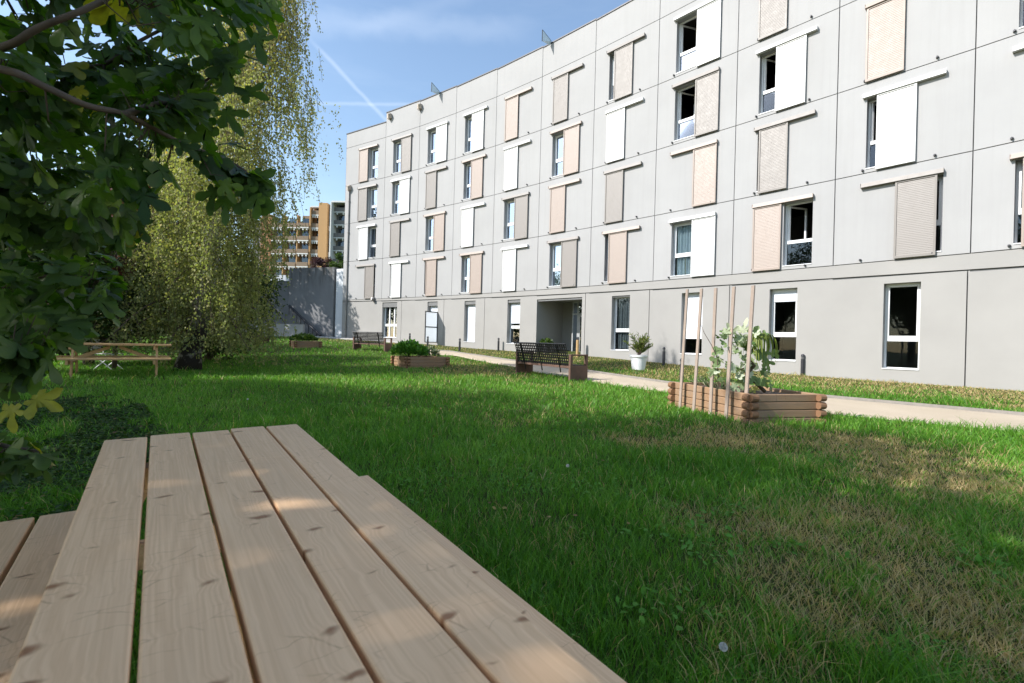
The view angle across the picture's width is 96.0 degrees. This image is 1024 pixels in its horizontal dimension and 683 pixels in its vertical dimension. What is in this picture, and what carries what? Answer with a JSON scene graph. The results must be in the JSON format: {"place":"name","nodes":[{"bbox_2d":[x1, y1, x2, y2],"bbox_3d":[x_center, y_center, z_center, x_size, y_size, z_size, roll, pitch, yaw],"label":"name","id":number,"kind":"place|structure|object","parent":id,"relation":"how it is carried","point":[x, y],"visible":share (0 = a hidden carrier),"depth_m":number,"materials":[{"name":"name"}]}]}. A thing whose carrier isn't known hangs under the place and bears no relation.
{"place":"outdoors","nodes":[
{"label":"outdoors","id":0,"kind":"place"},
{"bbox_2d":[0,0,628,260],"label":"sky","id":1,"kind":"structure","parent":0,"point":[379,57],"materials":[{"name":"blue"}]},
{"bbox_2d":[310,256,332,267],"bbox_3d":[-16.042,-6.385,38.885,2.172,1.718,1.615,2,0,0],"label":"purple shrub","id":2,"kind":"object","parent":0,"point":[318,261],"visible":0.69,"depth_m":38.53,"materials":[{"name":"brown plant"}]},
{"bbox_2d":[271,335,399,342],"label":"pavement","id":3,"kind":"structure","parent":0,"point":[342,338],"depth_m":32.79,"materials":[{"name":"grey concrete"}]},
{"bbox_2d":[0,332,1023,682],"bbox_3d":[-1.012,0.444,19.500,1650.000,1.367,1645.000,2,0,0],"label":"lawn ground","id":4,"kind":"structure","parent":0,"point":[678,542],"depth_m":3.25,"materials":[{"name":"green plant"}]},
{"bbox_2d":[0,203,131,355],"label":"evergreen tree","id":5,"kind":"object","parent":4,"relation":"on","point":[29,253],"visible":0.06,"depth_m":11.24,"materials":[{"name":"green plant"}]},
{"bbox_2d":[0,392,167,524],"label":"ivy","id":6,"kind":"object","parent":4,"relation":"on","point":[105,420],"visible":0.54,"depth_m":4.81,"materials":[{"name":"green plant"}]},
{"bbox_2d":[22,194,183,364],"bbox_3d":[-13.355,-2.104,14.669,5.702,5.907,5.481,2,0,0],"label":"evergreen tree","id":7,"kind":"object","parent":4,"relation":"on","point":[132,294],"visible":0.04,"depth_m":14.53,"materials":[{"name":"green plant"}]},
{"bbox_2d":[91,339,123,369],"bbox_3d":[-11.448,0.374,12.988,0.651,0.870,0.468,2,0,-10],"label":"folding chair","id":8,"kind":"object","parent":4,"relation":"on","point":[95,346],"visible":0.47,"depth_m":12.83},
{"bbox_2d":[31,153,184,303],"bbox_3d":[-19.372,-4.117,20.890,8.601,9.139,8.406,2,0,0],"label":"evergreen tree","id":9,"kind":"object","parent":4,"relation":"on","point":[86,195],"visible":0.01,"depth_m":20.98,"materials":[{"name":"green plant"}]},
{"bbox_2d":[53,343,171,378],"bbox_3d":[-8.881,0.412,10.302,2.016,0.740,1.550,2,0,-38],"label":"picnic table","id":10,"kind":"object","parent":4,"relation":"on","point":[72,358],"visible":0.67,"depth_m":10.19,"materials":[{"name":"brown wood"}]},
{"bbox_2d":[53,124,205,312],"bbox_3d":[-25.341,-7.816,31.836,10.537,14.858,11.341,2,0,-30],"label":"evergreen tree","id":11,"kind":"object","parent":4,"relation":"on","point":[142,149],"visible":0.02,"depth_m":29.59,"materials":[{"name":"green plant"}]},
{"bbox_2d":[93,186,170,369],"bbox_3d":[-11.390,-1.896,12.995,2.614,5.666,2.732,2,0,-21],"label":"tree","id":12,"kind":"object","parent":4,"relation":"on","point":[114,364],"visible":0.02,"depth_m":12.99,"materials":[{"name":"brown plant"}]},
{"bbox_2d":[0,0,284,485],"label":"fig tree","id":13,"kind":"object","parent":4,"relation":"on","point":[47,110],"visible":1,"depth_m":1.86,"materials":[{"name":"green plant"}]},
{"bbox_2d":[132,236,287,360],"bbox_3d":[-11.503,-1.568,17.529,5.162,4.763,5.363,2,0,0],"label":"evergreen tree","id":14,"kind":"object","parent":4,"relation":"on","point":[209,355],"visible":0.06,"depth_m":17.63,"materials":[{"name":"green plant"}]},
{"bbox_2d":[79,0,343,372],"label":"birch tree","id":15,"kind":"object","parent":4,"relation":"on","point":[205,296],"visible":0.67,"depth_m":12.99,"materials":[{"name":"green plant"}]},
{"bbox_2d":[248,326,268,341],"bbox_3d":[-14.705,-0.369,26.652,0.787,1.017,1.988,2,0,-15],"label":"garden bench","id":16,"kind":"object","parent":4,"relation":"on","point":[267,339],"visible":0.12,"depth_m":27.03,"materials":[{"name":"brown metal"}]},
{"bbox_2d":[243,323,304,335],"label":"wall","id":17,"kind":"structure","parent":4,"relation":"on","point":[300,328],"depth_m":34.36,"materials":[{"name":"concrete"}]},
{"bbox_2d":[218,267,339,336],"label":"retaining wall","id":18,"kind":"structure","parent":4,"relation":"on","point":[308,295],"depth_m":36.21,"materials":[{"name":"concrete"}]},
{"bbox_2d":[326,253,343,268],"bbox_3d":[-14.762,-6.558,38.957,1.783,2.059,1.715,2,0,0],"label":"green shrub","id":19,"kind":"object","parent":18,"relation":"on","point":[340,260],"visible":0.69,"depth_m":38.67,"materials":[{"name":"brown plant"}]},
{"bbox_2d":[271,275,288,280],"bbox_3d":[-21.773,-2.927,39.999,5.600,5.380,3.000,2,0,0],"label":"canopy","id":20,"kind":"object","parent":4,"relation":"on","point":[284,278],"visible":0.02,"depth_m":38.50,"materials":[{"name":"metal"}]},
{"bbox_2d":[254,201,344,275],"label":"apartment block","id":21,"kind":"structure","parent":4,"relation":"on","point":[324,225],"depth_m":99.41,"materials":[{"name":"concrete"}]},
{"bbox_2d":[289,257,295,262],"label":"window","id":22,"kind":"structure","parent":21,"relation":"in","point":[294,258],"depth_m":100.27,"materials":[{"name":"blue glass"}]},
{"bbox_2d":[302,244,307,248],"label":"window","id":23,"kind":"structure","parent":21,"relation":"in","point":[304,246],"depth_m":100.17,"materials":[{"name":"blue glass"}]},
{"bbox_2d":[302,257,307,261],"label":"window","id":24,"kind":"structure","parent":21,"relation":"in","point":[304,259],"depth_m":100.17,"materials":[{"name":"blue glass"}]},
{"bbox_2d":[289,340,322,347],"bbox_3d":[-11.217,0.185,25.039,1.434,0.438,1.420,2,0,-36],"label":"raised planter","id":25,"kind":"object","parent":4,"relation":"on","point":[305,344],"visible":0.77,"depth_m":24.57,"materials":[{"name":"brown wood"}]},
{"bbox_2d":[289,332,318,340],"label":"ground cover","id":26,"kind":"object","parent":25,"relation":"in","point":[304,336],"visible":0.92,"depth_m":24.64,"materials":[{"name":"green plant"}]},
{"bbox_2d":[0,424,626,682],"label":"picnic table","id":27,"kind":"object","parent":4,"relation":"on","point":[338,571],"visible":1,"depth_m":0.92,"materials":[{"name":"brown wood"}]},
{"bbox_2d":[0,366,645,529],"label":"fallen leaves","id":28,"kind":"object","parent":4,"relation":"on","point":[494,507],"visible":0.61,"depth_m":2.98,"materials":[{"name":"brown plant"}]},
{"bbox_2d":[335,269,342,336],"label":"white wall","id":29,"kind":"structure","parent":4,"relation":"on","point":[339,298],"depth_m":35.47,"materials":[{"name":"white paint"}]},
{"bbox_2d":[353,331,391,351],"bbox_3d":[-7.380,0.006,24.197,2.038,1.017,0.787,1,0,20],"label":"garden bench","id":30,"kind":"object","parent":4,"relation":"on","point":[357,344],"visible":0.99,"depth_m":23.96,"materials":[{"name":"brown metal"}]},
{"bbox_2d":[390,356,449,368],"bbox_3d":[-3.466,0.778,17.422,1.845,0.438,1.370,2,0,-40],"label":"raised planter","id":31,"kind":"object","parent":4,"relation":"on","point":[417,361],"visible":0.86,"depth_m":16.97,"materials":[{"name":"brown wood"}]},
{"bbox_2d":[390,339,428,356],"bbox_3d":[-3.826,0.277,17.105,1.517,0.772,1.268,2,0,0],"label":"herb plant","id":32,"kind":"object","parent":31,"relation":"in","point":[412,347],"visible":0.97,"depth_m":16.84,"materials":[{"name":"green plant"}]},
{"bbox_2d":[417,345,440,356],"bbox_3d":[-3.176,0.398,17.653,0.955,0.566,0.867,2,0,0],"label":"leafy plant","id":33,"kind":"object","parent":31,"relation":"in","point":[433,351],"visible":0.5,"depth_m":17.61,"materials":[{"name":"green plant"}]},
{"bbox_2d":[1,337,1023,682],"bbox_3d":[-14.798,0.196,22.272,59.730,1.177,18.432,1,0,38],"label":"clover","id":34,"kind":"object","parent":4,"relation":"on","point":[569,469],"visible":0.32,"depth_m":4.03,"materials":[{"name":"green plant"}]},
{"bbox_2d":[1,372,1023,681],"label":"weed leaves","id":35,"kind":"object","parent":4,"relation":"on","point":[775,542],"visible":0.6,"depth_m":2.64,"materials":[{"name":"green plant"}]},
{"bbox_2d":[514,342,587,381],"bbox_3d":[1.110,0.601,14.554,0.865,1.119,2.788,2,0,-34],"label":"garden bench","id":36,"kind":"object","parent":4,"relation":"on","point":[578,372],"visible":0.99,"depth_m":14.04,"materials":[{"name":"brown metal"}]},
{"bbox_2d":[576,337,578,356],"bbox_3d":[3.099,0.299,21.799,0.140,1.055,0.136,2,0,0],"label":"wooden post","id":37,"kind":"object","parent":4,"relation":"on","point":[577,345],"visible":0.84,"depth_m":21.74,"materials":[{"name":"yellow wood"}]},
{"bbox_2d":[629,355,647,369],"bbox_3d":[4.660,0.764,16.961,0.690,0.545,0.690,2,0,0],"label":"flower pot","id":38,"kind":"object","parent":4,"relation":"on","point":[638,362],"visible":0.98,"depth_m":16.73,"materials":[{"name":"white plastic"}]},
{"bbox_2d":[623,331,652,354],"bbox_3d":[4.591,0.084,16.885,1.013,0.935,1.152,2,0,-44],"label":"oleander","id":39,"kind":"object","parent":38,"relation":"on","point":[639,346],"visible":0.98,"depth_m":16.86,"materials":[{"name":"green plant"}]},
{"bbox_2d":[662,347,664,364],"bbox_3d":[6.046,0.607,18.355,0.114,0.772,0.114,2,0,0],"label":"bollard","id":40,"kind":"object","parent":4,"relation":"on","point":[663,356],"visible":0.88,"depth_m":18.31,"materials":[{"name":"grey metal"}]},
{"bbox_2d":[342,0,1023,390],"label":"apartment building","id":41,"kind":"structure","parent":4,"relation":"on","point":[838,184],"depth_m":17.80,"materials":[{"name":"paint"}]},
{"bbox_2d":[369,227,375,257],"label":"window","id":42,"kind":"structure","parent":41,"relation":"in","point":[372,245],"depth_m":32.83,"materials":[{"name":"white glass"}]},
{"bbox_2d":[368,188,376,218],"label":"window","id":43,"kind":"structure","parent":41,"relation":"in","point":[373,207],"depth_m":32.83,"materials":[{"name":"white glass"}]},
{"bbox_2d":[371,148,377,178],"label":"window","id":44,"kind":"structure","parent":41,"relation":"in","point":[374,169],"depth_m":32.82,"materials":[{"name":"white glass"}]},
{"bbox_2d":[384,307,396,337],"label":"window","id":45,"kind":"structure","parent":41,"relation":"in","point":[385,324],"depth_m":31.78,"materials":[{"name":"white plastic"}]},
{"bbox_2d":[391,183,399,214],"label":"window","id":46,"kind":"structure","parent":41,"relation":"in","point":[396,202],"depth_m":31.61,"materials":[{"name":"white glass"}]},
{"bbox_2d":[393,142,400,173],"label":"window","id":47,"kind":"structure","parent":41,"relation":"in","point":[398,145],"depth_m":31.61,"materials":[{"name":"white glass"}]},
{"bbox_2d":[428,217,433,250],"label":"window","id":48,"kind":"structure","parent":41,"relation":"in","point":[430,220],"depth_m":29.78,"materials":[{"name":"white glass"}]},
{"bbox_2d":[424,311,437,342],"bbox_3d":[-5.001,-0.900,28.535,0.648,1.930,0.874,2,0,0],"label":"door","id":49,"kind":"structure","parent":41,"relation":"in","point":[431,318],"depth_m":28.55,"materials":[{"name":"metal"}]},
{"bbox_2d":[427,130,435,164],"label":"window","id":50,"kind":"structure","parent":41,"relation":"in","point":[433,134],"depth_m":29.78,"materials":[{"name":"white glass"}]},
{"bbox_2d":[430,306,437,311],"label":"window","id":51,"kind":"structure","parent":41,"relation":"in","point":[434,308],"depth_m":29.47,"materials":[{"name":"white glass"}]},
{"bbox_2d":[461,256,469,292],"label":"window","id":52,"kind":"structure","parent":41,"relation":"in","point":[466,259],"depth_m":27.86,"materials":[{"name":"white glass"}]},
{"bbox_2d":[463,164,470,199],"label":"window","id":53,"kind":"structure","parent":41,"relation":"in","point":[468,173],"depth_m":27.90,"materials":[{"name":"white glass"}]},
{"bbox_2d":[464,117,471,153],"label":"window","id":54,"kind":"structure","parent":41,"relation":"in","point":[469,119],"depth_m":27.90,"materials":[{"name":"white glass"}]},
{"bbox_2d":[463,304,474,341],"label":"window","id":55,"kind":"structure","parent":41,"relation":"in","point":[470,322],"depth_m":27.55,"materials":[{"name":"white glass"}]},
{"bbox_2d":[504,200,513,239],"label":"window","id":56,"kind":"structure","parent":41,"relation":"in","point":[510,204],"depth_m":25.78,"materials":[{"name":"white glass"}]},
{"bbox_2d":[506,302,519,343],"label":"window","id":57,"kind":"structure","parent":41,"relation":"in","point":[515,318],"depth_m":25.43,"materials":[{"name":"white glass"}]},
{"bbox_2d":[549,243,560,286],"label":"window","id":58,"kind":"structure","parent":41,"relation":"in","point":[556,248],"depth_m":23.64,"materials":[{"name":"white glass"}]},
{"bbox_2d":[551,133,563,177],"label":"window","id":59,"kind":"structure","parent":41,"relation":"in","point":[558,169],"depth_m":23.65,"materials":[{"name":"white glass"}]},
{"bbox_2d":[578,315,581,351],"bbox_3d":[3.890,-0.371,24.349,0.920,2.070,0.056,1,0,43],"label":"door","id":60,"kind":"structure","parent":41,"relation":"in","point":[580,316],"depth_m":24.58,"materials":[{"name":"grey glass"}]},
{"bbox_2d":[606,236,608,281],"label":"window","id":61,"kind":"structure","parent":41,"relation":"in","point":[608,236],"depth_m":21.54,"materials":[{"name":"white glass"}]},
{"bbox_2d":[608,56,613,101],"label":"window","id":62,"kind":"structure","parent":41,"relation":"in","point":[612,90],"depth_m":21.53,"materials":[{"name":"white glass"}]},
{"bbox_2d":[614,297,629,350],"bbox_3d":[5.017,-0.825,20.908,0.916,2.477,0.451,1,0,45],"label":"window","id":63,"kind":"structure","parent":41,"relation":"in","point":[624,304],"depth_m":21.11,"materials":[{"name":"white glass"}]},
{"bbox_2d":[670,222,691,276],"bbox_3d":[7.054,-3.773,18.940,0.451,2.197,0.876,2,0,-44],"label":"window","id":64,"kind":"structure","parent":41,"relation":"in","point":[684,229],"depth_m":19.09,"materials":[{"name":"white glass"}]},
{"bbox_2d":[674,84,694,141],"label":"window","id":65,"kind":"structure","parent":41,"relation":"in","point":[681,124],"depth_m":19.23,"materials":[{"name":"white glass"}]},
{"bbox_2d":[676,16,696,73],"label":"window","id":66,"kind":"structure","parent":41,"relation":"in","point":[687,59],"depth_m":19.11,"materials":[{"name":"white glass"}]},
{"bbox_2d":[680,293,702,354],"bbox_3d":[7.282,-0.716,18.534,0.332,2.477,0.866,2,0,-44],"label":"window","id":67,"kind":"structure","parent":41,"relation":"in","point":[691,332],"depth_m":18.61,"materials":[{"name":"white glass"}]},
{"bbox_2d":[758,52,775,114],"bbox_3d":[9.632,-9.308,16.752,0.971,2.197,0.876,2,0,-42],"label":"window","id":68,"kind":"structure","parent":41,"relation":"in","point":[764,61],"depth_m":16.88,"materials":[{"name":"white plastic"}]},
{"bbox_2d":[770,288,796,361],"bbox_3d":[9.521,-0.583,16.144,0.332,2.527,0.866,2,0,-42],"label":"window","id":69,"kind":"structure","parent":41,"relation":"in","point":[776,297],"depth_m":16.25,"materials":[{"name":"white plastic"}]},
{"bbox_2d":[782,200,812,266],"bbox_3d":[10.106,-3.694,16.070,0.971,2.197,0.876,2,0,-42],"label":"window","id":70,"kind":"structure","parent":41,"relation":"in","point":[788,207],"depth_m":16.20,"materials":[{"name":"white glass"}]},
{"bbox_2d":[865,99,876,168],"bbox_3d":[11.704,-6.454,14.364,0.971,2.197,0.876,2,0,-41],"label":"window","id":71,"kind":"structure","parent":41,"relation":"in","point":[871,141],"depth_m":14.50,"materials":[{"name":"white plastic"}]},
{"bbox_2d":[882,282,920,369],"bbox_3d":[11.645,-0.453,13.763,0.332,2.577,0.846,2,0,-41],"label":"window","id":72,"kind":"structure","parent":41,"relation":"in","point":[887,298],"depth_m":13.86,"materials":[{"name":"white plastic"}]},
{"bbox_2d":[936,176,942,251],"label":"window","id":73,"kind":"structure","parent":41,"relation":"in","point":[938,222],"depth_m":13.21,"materials":[{"name":"white plastic"}]},
{"bbox_2d":[1013,161,1022,244],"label":"window","id":74,"kind":"structure","parent":41,"relation":"in","point":[1018,210],"depth_m":12.08,"materials":[{"name":"white plastic"}]},
{"bbox_2d":[1019,0,1023,28],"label":"window","id":75,"kind":"structure","parent":41,"relation":"in","point":[1021,1],"depth_m":12.09,"materials":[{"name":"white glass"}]},
{"bbox_2d":[678,289,688,407],"bbox_3d":[3.110,0.182,8.360,0.126,2.266,0.065,2,0,-18],"label":"wooden stake","id":76,"kind":"object","parent":4,"relation":"on","point":[683,347],"visible":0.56,"depth_m":8.34,"materials":[{"name":"brown wood"}]},
{"bbox_2d":[692,288,702,410],"bbox_3d":[3.152,0.207,7.836,0.129,2.219,0.065,2,0,-17],"label":"wooden stake","id":77,"kind":"object","parent":4,"relation":"on","point":[697,350],"visible":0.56,"depth_m":7.82,"materials":[{"name":"brown wood"}]},
{"bbox_2d":[709,288,717,413],"bbox_3d":[3.278,0.222,7.520,0.080,2.196,0.081,2,0,-13],"label":"wooden stake","id":78,"kind":"object","parent":4,"relation":"on","point":[713,345],"visible":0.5,"depth_m":7.51,"materials":[{"name":"brown wood"}]},
{"bbox_2d":[719,642,727,680],"bbox_3d":[0.687,1.065,1.502,0.027,0.167,0.027,2,0,0],"label":"dandelion","id":79,"kind":"object","parent":4,"relation":"on","point":[723,648],"visible":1,"depth_m":1.50,"materials":[{"name":"white plant"}]},
{"bbox_2d":[724,286,735,419],"bbox_3d":[3.384,0.233,7.161,0.122,2.178,0.065,2,0,-18],"label":"wooden stake","id":80,"kind":"object","parent":4,"relation":"on","point":[730,350],"visible":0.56,"depth_m":7.15,"materials":[{"name":"brown wood"}]},
{"bbox_2d":[440,350,1023,415],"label":"path edging","id":81,"kind":"object","parent":4,"relation":"on","point":[919,404],"visible":0.37,"depth_m":9.75,"materials":[{"name":"beige concrete"}]},
{"bbox_2d":[667,382,826,423],"bbox_3d":[3.908,1.028,7.943,1.450,0.478,2.194,2,0,-13],"label":"raised planter","id":82,"kind":"object","parent":4,"relation":"on","point":[761,405],"visible":0.73,"depth_m":7.06,"materials":[{"name":"brown wood"}]},
{"bbox_2d":[700,323,719,386],"bbox_3d":[3.211,0.222,7.414,0.404,1.032,0.089,2,0,-16],"label":"dry stalk","id":83,"kind":"object","parent":82,"relation":"on","point":[716,356],"visible":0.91,"depth_m":7.40,"materials":[{"name":"brown plant"}]},
{"bbox_2d":[687,370,759,392],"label":"weeds","id":84,"kind":"object","parent":82,"relation":"in","point":[708,382],"visible":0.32,"depth_m":8.25,"materials":[{"name":"green plant"}]},
{"bbox_2d":[706,317,778,392],"bbox_3d":[3.740,0.253,7.451,1.138,1.294,0.726,2,0,0],"label":"squash plant","id":85,"kind":"object","parent":82,"relation":"in","point":[759,339],"visible":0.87,"depth_m":7.39,"materials":[{"name":"green plant"}]},
{"bbox_2d":[744,285,754,392],"bbox_3d":[3.608,0.235,7.021,0.128,2.187,0.065,2,0,-17],"label":"wooden stake","id":86,"kind":"object","parent":4,"relation":"on","point":[750,331],"visible":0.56,"depth_m":7.01,"materials":[{"name":"brown wood"}]},
{"bbox_2d":[800,354,804,375],"bbox_3d":[9.787,0.807,15.521,0.114,0.772,0.114,2,0,0],"label":"bollard","id":87,"kind":"object","parent":4,"relation":"on","point":[802,363],"visible":0.83,"depth_m":15.48,"materials":[{"name":"grey metal"}]},
{"bbox_2d":[430,350,1023,431],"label":"path","id":88,"kind":"structure","parent":0,"point":[887,410],"depth_m":8.67,"materials":[{"name":"beige concrete"}]},
{"bbox_3d":[1.793,0.404,23.990,0.420,0.450,0.420,2,0,0],"label":"flower pot","id":89,"kind":"object","parent":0,"visible":0},
{"bbox_2d":[539,337,553,342],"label":"potted plant","id":90,"kind":"object","parent":89,"relation":"in","point":[547,340],"visible":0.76,"depth_m":23.83,"materials":[{"name":"green plant"}]}
]}

